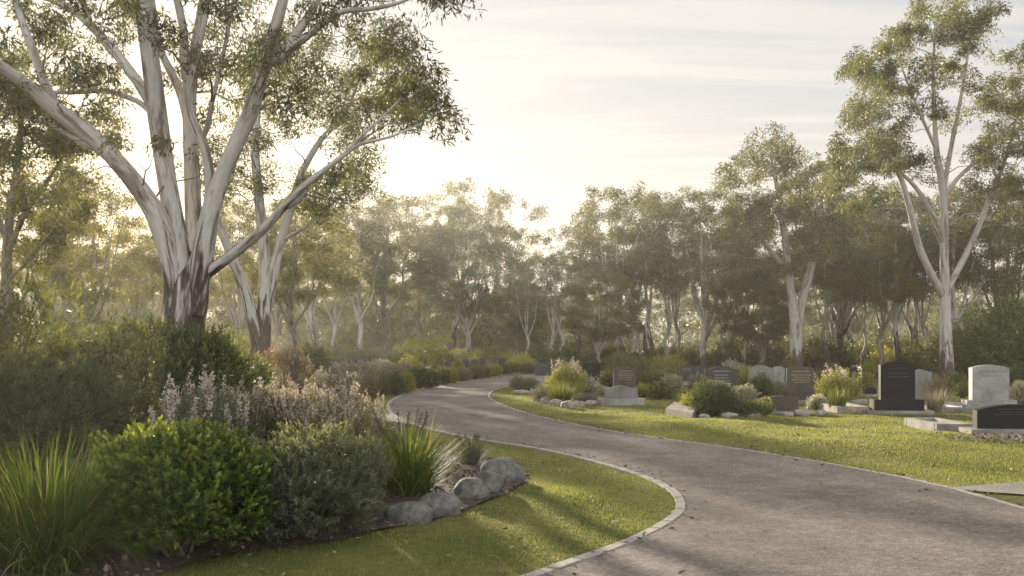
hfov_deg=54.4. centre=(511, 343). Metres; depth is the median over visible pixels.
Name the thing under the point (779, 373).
headstone
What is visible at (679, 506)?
path kerb
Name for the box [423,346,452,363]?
undergrowth bush
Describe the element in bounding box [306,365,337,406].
silver shrub
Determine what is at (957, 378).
shrub
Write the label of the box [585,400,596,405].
rock
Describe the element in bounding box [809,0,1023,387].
gum tree
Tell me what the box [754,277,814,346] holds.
gum tree
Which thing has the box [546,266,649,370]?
gum tree
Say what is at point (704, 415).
rock
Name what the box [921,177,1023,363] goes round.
gum tree
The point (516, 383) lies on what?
shrub
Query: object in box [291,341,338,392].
dark shrub
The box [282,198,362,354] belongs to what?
gum tree
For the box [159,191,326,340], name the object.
gum tree
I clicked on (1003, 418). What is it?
headstone
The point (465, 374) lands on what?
shrub
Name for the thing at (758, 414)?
rock
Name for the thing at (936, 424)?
grave kerb
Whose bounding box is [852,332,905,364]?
undergrowth bush
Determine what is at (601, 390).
shrub
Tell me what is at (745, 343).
gum tree
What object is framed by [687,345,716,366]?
undergrowth bush
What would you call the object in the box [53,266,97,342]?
gum tree
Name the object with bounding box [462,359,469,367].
headstone
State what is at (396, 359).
shrub
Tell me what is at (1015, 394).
shrub
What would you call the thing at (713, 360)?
undergrowth bush
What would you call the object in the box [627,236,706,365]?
gum tree
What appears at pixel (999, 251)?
gum tree
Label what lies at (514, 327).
gum tree
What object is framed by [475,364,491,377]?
shrub
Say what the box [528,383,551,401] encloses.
shrub
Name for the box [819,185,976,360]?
gum tree
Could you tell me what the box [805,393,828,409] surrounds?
shrub
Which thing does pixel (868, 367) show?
shrub
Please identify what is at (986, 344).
green shrub
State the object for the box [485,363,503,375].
shrub
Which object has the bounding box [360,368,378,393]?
shrub
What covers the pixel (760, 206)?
gum tree
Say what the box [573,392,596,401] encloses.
shrub
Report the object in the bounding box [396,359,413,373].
shrub
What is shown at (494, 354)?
undergrowth bush
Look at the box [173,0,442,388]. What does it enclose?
gum tree
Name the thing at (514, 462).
boulder
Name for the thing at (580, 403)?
rock
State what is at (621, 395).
headstone
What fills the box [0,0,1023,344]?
sky
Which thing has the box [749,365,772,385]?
headstone
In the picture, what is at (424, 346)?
shrub
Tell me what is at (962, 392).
shrub
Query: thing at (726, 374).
headstone
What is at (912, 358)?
undergrowth bush
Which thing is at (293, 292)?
gum tree
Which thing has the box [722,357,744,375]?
shrub
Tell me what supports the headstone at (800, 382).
on the ground at (1012, 499)
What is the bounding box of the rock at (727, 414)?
[722,412,738,417]
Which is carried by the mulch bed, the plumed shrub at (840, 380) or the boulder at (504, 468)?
the boulder at (504, 468)
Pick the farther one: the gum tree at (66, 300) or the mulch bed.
the gum tree at (66, 300)
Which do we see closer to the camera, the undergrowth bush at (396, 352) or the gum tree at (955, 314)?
the gum tree at (955, 314)
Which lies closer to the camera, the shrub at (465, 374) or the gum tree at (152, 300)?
the shrub at (465, 374)
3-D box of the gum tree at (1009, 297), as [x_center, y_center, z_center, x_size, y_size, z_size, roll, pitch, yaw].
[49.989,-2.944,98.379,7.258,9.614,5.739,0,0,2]
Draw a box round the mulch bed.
[0,411,527,575]
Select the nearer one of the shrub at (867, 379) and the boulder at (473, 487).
the boulder at (473, 487)
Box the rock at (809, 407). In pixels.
[806,405,815,409]
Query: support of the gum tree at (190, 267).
on the mulch bed
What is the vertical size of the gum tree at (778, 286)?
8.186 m
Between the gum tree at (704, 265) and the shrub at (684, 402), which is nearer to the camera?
the shrub at (684, 402)
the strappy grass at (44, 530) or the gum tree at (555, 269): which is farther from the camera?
the gum tree at (555, 269)
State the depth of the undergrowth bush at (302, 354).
62.54 m
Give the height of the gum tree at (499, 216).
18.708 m
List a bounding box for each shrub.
[0,260,139,474]
[0,345,145,483]
[3,308,279,464]
[13,291,145,386]
[70,414,279,557]
[146,364,267,497]
[206,316,287,386]
[215,372,313,473]
[233,414,396,542]
[251,344,316,425]
[272,378,392,476]
[287,367,316,403]
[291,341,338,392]
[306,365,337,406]
[325,359,382,416]
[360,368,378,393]
[365,357,390,371]
[368,370,391,395]
[380,363,401,375]
[388,355,404,363]
[388,371,406,394]
[393,332,454,373]
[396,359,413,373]
[398,356,421,375]
[398,370,417,392]
[406,364,432,388]
[423,368,441,387]
[429,363,440,371]
[434,366,452,384]
[447,367,459,382]
[451,359,465,369]
[455,365,472,380]
[467,364,484,378]
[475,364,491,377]
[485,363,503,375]
[499,362,514,373]
[506,361,520,371]
[508,375,522,389]
[518,361,534,372]
[518,377,540,390]
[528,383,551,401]
[544,358,590,398]
[548,358,563,374]
[561,359,581,377]
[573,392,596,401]
[574,370,600,395]
[589,385,608,394]
[597,368,612,387]
[599,349,640,371]
[614,350,672,382]
[634,382,654,396]
[636,368,667,384]
[644,377,678,399]
[646,350,688,375]
[663,373,684,390]
[679,391,701,406]
[684,371,703,392]
[685,377,741,416]
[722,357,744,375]
[724,398,772,416]
[731,382,760,402]
[733,365,750,387]
[746,369,776,399]
[758,396,776,413]
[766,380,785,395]
[778,357,799,377]
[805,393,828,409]
[813,363,864,403]
[815,368,824,386]
[818,360,841,381]
[850,369,876,387]
[859,361,876,376]
[920,374,958,401]
[926,316,1008,379]
[936,291,1023,376]
[940,371,968,389]
[950,381,968,397]
[1009,362,1023,396]
[1009,379,1023,404]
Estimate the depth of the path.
9.29 m
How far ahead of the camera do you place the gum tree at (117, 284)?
55.38 m
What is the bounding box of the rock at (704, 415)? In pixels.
[699,414,709,417]
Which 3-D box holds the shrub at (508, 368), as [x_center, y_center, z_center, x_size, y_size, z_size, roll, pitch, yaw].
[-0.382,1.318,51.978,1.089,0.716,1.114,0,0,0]
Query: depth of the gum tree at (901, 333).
101.71 m
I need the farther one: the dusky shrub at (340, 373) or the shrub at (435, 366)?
the shrub at (435, 366)
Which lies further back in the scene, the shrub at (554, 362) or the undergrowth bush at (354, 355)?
the undergrowth bush at (354, 355)
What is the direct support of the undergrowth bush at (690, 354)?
on the ground at (1012, 499)
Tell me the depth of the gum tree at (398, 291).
86.69 m
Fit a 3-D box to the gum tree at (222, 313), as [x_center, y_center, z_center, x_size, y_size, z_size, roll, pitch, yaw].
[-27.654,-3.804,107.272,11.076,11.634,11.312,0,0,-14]
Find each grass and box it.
[0,420,195,575]
[355,405,491,504]
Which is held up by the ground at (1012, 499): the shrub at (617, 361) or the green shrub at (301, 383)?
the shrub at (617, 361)
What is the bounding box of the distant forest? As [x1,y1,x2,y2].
[14,290,1023,356]
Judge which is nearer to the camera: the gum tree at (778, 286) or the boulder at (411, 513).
the boulder at (411, 513)
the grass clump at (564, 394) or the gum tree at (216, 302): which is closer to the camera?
the grass clump at (564, 394)
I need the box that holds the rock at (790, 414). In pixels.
[782,412,793,416]
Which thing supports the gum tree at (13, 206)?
on the ground at (1012, 499)
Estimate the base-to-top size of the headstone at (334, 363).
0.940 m
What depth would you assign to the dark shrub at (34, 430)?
10.29 m
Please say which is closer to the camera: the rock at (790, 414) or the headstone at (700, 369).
the rock at (790, 414)
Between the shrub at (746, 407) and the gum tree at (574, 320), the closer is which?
the shrub at (746, 407)
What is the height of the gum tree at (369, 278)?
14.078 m
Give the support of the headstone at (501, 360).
on the ground at (1012, 499)
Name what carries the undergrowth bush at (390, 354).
on the ground at (1012, 499)
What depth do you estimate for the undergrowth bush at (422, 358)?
77.51 m
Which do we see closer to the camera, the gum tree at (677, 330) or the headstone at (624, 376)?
the headstone at (624, 376)
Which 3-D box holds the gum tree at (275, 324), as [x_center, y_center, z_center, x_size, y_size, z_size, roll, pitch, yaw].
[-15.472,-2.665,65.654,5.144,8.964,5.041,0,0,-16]
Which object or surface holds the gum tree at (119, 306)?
on the ground at (1012, 499)
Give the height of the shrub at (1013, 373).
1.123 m
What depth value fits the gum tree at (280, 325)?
118.06 m
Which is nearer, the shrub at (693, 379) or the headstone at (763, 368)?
the shrub at (693, 379)
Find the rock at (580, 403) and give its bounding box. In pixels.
[575,400,584,406]
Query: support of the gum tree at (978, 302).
on the ground at (1012, 499)
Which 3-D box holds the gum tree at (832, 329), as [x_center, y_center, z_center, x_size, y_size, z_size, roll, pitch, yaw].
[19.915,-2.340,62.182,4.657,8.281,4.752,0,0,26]
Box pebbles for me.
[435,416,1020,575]
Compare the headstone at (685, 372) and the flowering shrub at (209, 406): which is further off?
the headstone at (685, 372)
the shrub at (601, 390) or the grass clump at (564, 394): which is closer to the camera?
the grass clump at (564, 394)
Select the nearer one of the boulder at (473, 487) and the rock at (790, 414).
the boulder at (473, 487)
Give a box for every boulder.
[383,501,433,525]
[418,492,460,517]
[453,477,489,500]
[476,471,503,491]
[480,459,516,480]
[496,457,517,464]
[515,465,524,482]
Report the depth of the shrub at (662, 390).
28.34 m
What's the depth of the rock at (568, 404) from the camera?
24.46 m
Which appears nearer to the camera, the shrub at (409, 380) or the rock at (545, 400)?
the rock at (545, 400)
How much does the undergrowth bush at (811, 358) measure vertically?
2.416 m
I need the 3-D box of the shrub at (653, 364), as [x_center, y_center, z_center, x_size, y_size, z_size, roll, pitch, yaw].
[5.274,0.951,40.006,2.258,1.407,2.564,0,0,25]
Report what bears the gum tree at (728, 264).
on the ground at (1012, 499)
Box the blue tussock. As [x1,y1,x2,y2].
[441,430,492,465]
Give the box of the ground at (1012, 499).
[75,345,1023,575]
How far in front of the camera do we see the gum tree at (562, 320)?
115.32 m
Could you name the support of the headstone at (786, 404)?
on the ground at (1012, 499)
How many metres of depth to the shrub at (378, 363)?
43.75 m
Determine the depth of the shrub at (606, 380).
33.86 m
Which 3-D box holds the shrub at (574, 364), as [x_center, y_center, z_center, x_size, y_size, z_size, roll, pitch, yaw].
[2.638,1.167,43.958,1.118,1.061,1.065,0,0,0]
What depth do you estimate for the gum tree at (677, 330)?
71.95 m
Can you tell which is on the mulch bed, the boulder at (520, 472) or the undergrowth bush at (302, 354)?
the boulder at (520, 472)
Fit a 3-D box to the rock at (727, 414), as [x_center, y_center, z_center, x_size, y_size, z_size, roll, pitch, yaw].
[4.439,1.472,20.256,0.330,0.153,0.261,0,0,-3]
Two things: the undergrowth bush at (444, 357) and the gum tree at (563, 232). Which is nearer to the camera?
the undergrowth bush at (444, 357)
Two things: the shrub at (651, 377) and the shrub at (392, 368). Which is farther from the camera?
the shrub at (651, 377)
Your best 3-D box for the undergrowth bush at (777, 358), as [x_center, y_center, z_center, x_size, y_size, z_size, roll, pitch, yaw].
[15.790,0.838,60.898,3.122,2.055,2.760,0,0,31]
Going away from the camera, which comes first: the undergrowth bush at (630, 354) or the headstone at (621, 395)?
the headstone at (621, 395)
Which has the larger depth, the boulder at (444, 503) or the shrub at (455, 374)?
the shrub at (455, 374)
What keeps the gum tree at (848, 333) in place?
on the ground at (1012, 499)
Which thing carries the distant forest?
on the ground at (1012, 499)
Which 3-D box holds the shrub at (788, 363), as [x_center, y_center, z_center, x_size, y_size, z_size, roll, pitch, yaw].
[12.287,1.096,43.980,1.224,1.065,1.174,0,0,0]
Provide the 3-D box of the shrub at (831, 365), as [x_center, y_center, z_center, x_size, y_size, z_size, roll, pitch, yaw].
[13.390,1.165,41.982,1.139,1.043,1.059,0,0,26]
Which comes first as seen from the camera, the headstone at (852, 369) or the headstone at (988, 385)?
the headstone at (988, 385)
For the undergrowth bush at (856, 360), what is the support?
on the ground at (1012, 499)
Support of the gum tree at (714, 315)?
on the ground at (1012, 499)
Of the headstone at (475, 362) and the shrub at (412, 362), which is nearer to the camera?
the shrub at (412, 362)
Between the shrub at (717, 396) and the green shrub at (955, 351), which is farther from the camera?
the green shrub at (955, 351)
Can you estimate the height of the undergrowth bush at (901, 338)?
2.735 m
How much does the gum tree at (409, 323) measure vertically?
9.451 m
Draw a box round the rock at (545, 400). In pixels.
[540,397,550,403]
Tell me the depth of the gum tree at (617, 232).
60.76 m
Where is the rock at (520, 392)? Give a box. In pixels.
[511,390,529,393]
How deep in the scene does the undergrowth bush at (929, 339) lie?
59.96 m
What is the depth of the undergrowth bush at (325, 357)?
66.64 m
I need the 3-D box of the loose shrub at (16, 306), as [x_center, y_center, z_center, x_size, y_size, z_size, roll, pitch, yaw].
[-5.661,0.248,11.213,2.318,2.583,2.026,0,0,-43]
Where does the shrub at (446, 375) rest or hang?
on the ground at (1012, 499)
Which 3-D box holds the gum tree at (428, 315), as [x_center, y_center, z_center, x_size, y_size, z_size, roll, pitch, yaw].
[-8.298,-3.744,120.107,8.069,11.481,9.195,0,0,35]
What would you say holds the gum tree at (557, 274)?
on the ground at (1012, 499)
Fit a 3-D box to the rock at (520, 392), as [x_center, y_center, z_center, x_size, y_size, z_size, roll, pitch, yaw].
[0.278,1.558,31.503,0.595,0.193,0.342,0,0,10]
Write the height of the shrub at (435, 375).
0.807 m
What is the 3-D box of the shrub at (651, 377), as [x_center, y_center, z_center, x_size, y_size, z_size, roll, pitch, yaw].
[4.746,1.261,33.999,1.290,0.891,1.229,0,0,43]
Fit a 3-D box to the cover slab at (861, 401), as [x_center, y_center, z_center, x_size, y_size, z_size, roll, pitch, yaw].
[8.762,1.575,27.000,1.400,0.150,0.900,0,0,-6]
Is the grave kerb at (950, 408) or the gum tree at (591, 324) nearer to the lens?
the grave kerb at (950, 408)
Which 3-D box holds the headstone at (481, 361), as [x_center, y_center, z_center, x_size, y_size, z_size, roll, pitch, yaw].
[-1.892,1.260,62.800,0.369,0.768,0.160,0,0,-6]
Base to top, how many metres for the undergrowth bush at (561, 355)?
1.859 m
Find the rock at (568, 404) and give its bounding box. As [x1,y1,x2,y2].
[560,400,575,407]
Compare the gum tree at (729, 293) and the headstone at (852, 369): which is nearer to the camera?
the headstone at (852, 369)
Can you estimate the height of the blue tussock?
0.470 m
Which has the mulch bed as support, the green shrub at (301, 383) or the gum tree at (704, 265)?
the green shrub at (301, 383)
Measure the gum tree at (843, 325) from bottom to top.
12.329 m
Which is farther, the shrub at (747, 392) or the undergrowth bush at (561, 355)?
the undergrowth bush at (561, 355)
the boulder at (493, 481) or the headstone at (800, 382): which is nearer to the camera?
the boulder at (493, 481)
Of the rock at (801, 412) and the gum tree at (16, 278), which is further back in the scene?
the gum tree at (16, 278)
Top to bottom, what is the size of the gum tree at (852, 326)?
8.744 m
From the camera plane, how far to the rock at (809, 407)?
23.41 m
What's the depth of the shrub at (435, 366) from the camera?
40.92 m
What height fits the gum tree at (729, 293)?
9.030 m
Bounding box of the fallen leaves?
[225,372,1023,575]
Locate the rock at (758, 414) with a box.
[746,411,760,416]
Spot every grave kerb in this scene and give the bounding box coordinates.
[817,402,869,412]
[904,418,971,431]
[925,403,960,411]
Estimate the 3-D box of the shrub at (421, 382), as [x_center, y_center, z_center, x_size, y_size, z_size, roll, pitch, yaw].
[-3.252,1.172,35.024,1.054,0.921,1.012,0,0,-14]
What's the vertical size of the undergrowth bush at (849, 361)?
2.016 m
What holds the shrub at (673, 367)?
on the ground at (1012, 499)
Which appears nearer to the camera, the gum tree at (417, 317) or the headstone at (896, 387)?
the headstone at (896, 387)
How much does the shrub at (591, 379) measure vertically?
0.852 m
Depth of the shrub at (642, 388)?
29.82 m
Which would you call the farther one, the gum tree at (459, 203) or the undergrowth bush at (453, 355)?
the gum tree at (459, 203)
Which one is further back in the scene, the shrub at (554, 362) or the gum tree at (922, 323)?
the gum tree at (922, 323)
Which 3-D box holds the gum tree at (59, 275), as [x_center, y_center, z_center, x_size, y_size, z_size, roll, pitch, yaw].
[-16.639,-2.425,40.383,6.078,8.647,6.926,0,0,-27]
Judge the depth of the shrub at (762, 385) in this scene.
27.87 m
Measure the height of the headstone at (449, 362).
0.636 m
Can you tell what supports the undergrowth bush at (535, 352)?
on the ground at (1012, 499)
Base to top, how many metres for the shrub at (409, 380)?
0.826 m
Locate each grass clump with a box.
[545,381,582,400]
[823,385,849,406]
[915,385,953,411]
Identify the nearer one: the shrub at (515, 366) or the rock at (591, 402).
the rock at (591, 402)
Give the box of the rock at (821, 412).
[815,409,827,414]
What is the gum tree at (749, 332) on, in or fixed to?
on the ground at (1012, 499)
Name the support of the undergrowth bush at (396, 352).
on the ground at (1012, 499)
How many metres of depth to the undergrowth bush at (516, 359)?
56.29 m
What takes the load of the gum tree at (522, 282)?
on the ground at (1012, 499)
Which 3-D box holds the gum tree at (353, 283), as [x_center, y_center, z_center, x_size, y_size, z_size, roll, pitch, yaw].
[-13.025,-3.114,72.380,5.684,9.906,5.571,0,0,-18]
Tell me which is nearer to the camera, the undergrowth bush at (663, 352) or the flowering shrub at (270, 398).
the flowering shrub at (270, 398)
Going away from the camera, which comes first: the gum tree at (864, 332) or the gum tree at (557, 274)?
the gum tree at (864, 332)
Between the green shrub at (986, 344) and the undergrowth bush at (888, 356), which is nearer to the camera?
the green shrub at (986, 344)
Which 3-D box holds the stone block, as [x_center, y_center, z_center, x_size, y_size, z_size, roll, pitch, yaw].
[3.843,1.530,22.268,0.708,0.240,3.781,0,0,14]
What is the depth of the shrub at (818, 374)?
35.84 m
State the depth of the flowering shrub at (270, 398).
10.21 m
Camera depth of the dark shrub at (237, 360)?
11.55 m
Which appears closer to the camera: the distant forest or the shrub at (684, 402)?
the shrub at (684, 402)
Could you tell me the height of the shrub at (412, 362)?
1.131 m
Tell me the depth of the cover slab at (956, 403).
25.05 m
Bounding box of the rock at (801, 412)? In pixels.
[793,409,811,415]
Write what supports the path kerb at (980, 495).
on the path
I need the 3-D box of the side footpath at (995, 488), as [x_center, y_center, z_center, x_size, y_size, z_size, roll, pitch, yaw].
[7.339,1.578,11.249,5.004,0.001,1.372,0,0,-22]
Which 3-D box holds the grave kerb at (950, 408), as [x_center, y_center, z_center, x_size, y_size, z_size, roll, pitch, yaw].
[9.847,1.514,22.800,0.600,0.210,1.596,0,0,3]
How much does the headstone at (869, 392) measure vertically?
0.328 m
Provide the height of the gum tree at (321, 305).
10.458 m
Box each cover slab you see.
[825,398,866,402]
[925,401,960,405]
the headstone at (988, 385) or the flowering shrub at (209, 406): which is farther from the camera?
the headstone at (988, 385)
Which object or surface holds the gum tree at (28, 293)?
on the ground at (1012, 499)
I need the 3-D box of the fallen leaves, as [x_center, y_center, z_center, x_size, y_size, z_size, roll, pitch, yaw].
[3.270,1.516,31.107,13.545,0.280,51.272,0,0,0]
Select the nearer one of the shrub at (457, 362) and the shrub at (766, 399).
the shrub at (766, 399)
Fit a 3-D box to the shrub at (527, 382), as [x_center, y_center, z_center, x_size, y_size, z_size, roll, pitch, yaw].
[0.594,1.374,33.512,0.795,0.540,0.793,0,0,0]
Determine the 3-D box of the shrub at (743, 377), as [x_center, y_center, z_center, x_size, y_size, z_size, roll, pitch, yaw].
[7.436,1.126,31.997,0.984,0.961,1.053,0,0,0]
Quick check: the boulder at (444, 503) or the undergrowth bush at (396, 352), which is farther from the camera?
the undergrowth bush at (396, 352)
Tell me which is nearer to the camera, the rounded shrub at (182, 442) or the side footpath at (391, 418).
the rounded shrub at (182, 442)
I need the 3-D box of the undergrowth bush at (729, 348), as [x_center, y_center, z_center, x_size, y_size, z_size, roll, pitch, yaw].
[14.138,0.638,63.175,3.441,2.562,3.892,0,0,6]
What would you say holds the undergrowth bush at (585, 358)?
on the ground at (1012, 499)
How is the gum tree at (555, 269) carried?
on the ground at (1012, 499)
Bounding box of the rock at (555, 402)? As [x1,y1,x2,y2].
[550,399,562,405]
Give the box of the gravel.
[922,430,1023,443]
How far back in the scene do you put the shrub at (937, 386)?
26.92 m
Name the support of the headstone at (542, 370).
on the ground at (1012, 499)
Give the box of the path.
[390,372,1023,575]
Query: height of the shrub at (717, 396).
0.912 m
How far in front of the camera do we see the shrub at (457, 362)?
49.87 m
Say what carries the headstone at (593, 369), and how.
on the ground at (1012, 499)
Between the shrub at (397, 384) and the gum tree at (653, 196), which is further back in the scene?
the gum tree at (653, 196)
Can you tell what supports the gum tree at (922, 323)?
on the ground at (1012, 499)
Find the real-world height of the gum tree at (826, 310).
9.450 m
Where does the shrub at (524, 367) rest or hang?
on the ground at (1012, 499)
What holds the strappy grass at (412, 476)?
on the mulch bed
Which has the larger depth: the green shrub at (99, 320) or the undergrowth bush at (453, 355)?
the undergrowth bush at (453, 355)
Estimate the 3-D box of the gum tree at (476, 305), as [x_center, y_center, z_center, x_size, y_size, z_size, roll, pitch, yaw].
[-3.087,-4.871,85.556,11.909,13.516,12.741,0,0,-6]
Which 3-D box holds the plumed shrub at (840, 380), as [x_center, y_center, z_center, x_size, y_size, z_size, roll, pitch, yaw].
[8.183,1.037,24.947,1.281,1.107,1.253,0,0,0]
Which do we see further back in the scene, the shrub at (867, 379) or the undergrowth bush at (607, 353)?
the undergrowth bush at (607, 353)
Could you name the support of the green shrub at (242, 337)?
on the ground at (1012, 499)
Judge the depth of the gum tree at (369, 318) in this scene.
116.79 m
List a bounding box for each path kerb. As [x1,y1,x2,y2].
[386,372,685,575]
[488,376,1023,508]
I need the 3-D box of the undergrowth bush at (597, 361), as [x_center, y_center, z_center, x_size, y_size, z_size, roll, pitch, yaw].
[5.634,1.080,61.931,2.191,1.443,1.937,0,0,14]
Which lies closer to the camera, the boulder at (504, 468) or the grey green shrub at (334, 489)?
the grey green shrub at (334, 489)
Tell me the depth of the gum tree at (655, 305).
107.47 m
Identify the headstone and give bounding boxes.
[329,361,339,380]
[444,359,452,367]
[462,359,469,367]
[471,360,478,365]
[479,358,484,365]
[498,358,505,363]
[533,363,552,382]
[582,363,599,384]
[597,385,644,405]
[613,367,635,387]
[678,365,693,385]
[694,366,705,376]
[704,366,737,391]
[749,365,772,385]
[769,395,797,413]
[773,366,784,382]
[784,366,816,403]
[848,367,859,379]
[860,387,877,396]
[863,361,934,414]
[915,369,931,398]
[955,365,1016,411]
[959,404,1023,434]
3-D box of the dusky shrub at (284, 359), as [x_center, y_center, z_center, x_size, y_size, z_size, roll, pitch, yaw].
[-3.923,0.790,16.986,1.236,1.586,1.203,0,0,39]
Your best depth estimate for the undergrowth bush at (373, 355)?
68.44 m
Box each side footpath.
[336,413,416,424]
[948,481,1023,493]
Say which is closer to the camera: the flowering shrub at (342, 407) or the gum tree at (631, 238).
the flowering shrub at (342, 407)
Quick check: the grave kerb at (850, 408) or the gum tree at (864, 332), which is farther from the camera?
the gum tree at (864, 332)
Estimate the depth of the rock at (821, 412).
21.34 m
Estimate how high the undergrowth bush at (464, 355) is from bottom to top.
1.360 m
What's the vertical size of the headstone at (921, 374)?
0.910 m
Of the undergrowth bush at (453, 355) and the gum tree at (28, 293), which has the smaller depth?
the undergrowth bush at (453, 355)
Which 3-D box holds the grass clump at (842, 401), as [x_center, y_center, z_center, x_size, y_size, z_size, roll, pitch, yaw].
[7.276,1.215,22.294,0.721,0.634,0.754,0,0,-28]
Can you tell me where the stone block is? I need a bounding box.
[666,402,699,418]
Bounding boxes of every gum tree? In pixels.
[0,0,486,413]
[0,42,132,383]
[0,206,100,351]
[0,245,58,318]
[24,176,163,339]
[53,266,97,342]
[65,251,163,332]
[97,213,163,371]
[115,240,161,342]
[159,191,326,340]
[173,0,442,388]
[206,275,228,315]
[209,257,306,333]
[213,190,364,374]
[243,246,314,364]
[253,268,314,349]
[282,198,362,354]
[286,199,408,361]
[302,234,375,352]
[304,276,361,352]
[321,193,445,353]
[333,274,409,353]
[369,239,455,352]
[375,279,431,352]
[390,176,516,354]
[407,207,538,359]
[409,274,466,345]
[437,189,550,358]
[475,279,551,355]
[502,268,557,354]
[512,251,574,350]
[529,252,590,351]
[541,216,614,355]
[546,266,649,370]
[546,305,571,344]
[562,180,679,356]
[563,282,617,355]
[584,187,709,364]
[594,230,676,361]
[625,175,778,368]
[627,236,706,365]
[640,283,700,352]
[656,238,709,348]
[682,236,760,354]
[686,205,775,353]
[697,291,751,341]
[700,267,816,364]
[701,120,875,366]
[712,244,782,368]
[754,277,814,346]
[756,181,906,368]
[757,252,801,346]
[780,213,862,367]
[793,206,898,351]
[795,243,859,344]
[803,290,875,344]
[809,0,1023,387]
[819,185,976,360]
[822,228,927,363]
[833,249,893,364]
[863,191,985,346]
[868,274,939,335]
[884,179,1023,371]
[886,241,967,370]
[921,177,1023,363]
[924,276,986,330]
[976,187,1023,284]
[987,271,1023,333]
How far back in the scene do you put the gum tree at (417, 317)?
95.58 m
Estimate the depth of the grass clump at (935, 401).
22.37 m
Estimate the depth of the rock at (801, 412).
21.36 m
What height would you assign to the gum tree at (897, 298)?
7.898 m
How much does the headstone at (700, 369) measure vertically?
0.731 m
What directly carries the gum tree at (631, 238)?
on the ground at (1012, 499)
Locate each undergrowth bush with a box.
[276,342,322,368]
[308,351,335,366]
[321,343,357,366]
[336,350,371,366]
[361,347,387,366]
[376,351,395,361]
[390,344,414,359]
[407,351,427,363]
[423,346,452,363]
[448,348,470,361]
[456,349,483,363]
[463,344,517,364]
[505,351,537,365]
[520,345,553,363]
[545,344,583,366]
[564,350,596,368]
[589,352,611,369]
[593,342,635,369]
[615,351,645,369]
[637,345,664,367]
[649,346,689,368]
[668,345,699,366]
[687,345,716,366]
[697,350,737,367]
[710,334,760,365]
[746,342,789,367]
[752,332,816,365]
[788,335,855,369]
[815,342,857,369]
[844,342,870,368]
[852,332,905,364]
[863,346,902,366]
[884,332,922,358]
[894,337,938,371]
[906,335,957,369]
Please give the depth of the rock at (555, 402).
25.32 m
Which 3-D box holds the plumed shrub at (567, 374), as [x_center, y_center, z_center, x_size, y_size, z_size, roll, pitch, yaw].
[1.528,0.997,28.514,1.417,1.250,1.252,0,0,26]
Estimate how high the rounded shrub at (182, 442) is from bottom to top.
1.083 m
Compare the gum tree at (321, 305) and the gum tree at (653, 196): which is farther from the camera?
the gum tree at (321, 305)
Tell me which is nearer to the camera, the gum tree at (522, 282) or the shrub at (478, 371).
the shrub at (478, 371)
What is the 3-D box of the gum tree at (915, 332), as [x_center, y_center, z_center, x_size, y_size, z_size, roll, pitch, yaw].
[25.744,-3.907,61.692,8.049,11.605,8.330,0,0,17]
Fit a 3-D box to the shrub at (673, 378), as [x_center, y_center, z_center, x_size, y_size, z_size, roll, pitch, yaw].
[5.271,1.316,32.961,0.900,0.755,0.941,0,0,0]
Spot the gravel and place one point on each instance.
(1002, 437)
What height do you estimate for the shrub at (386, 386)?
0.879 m

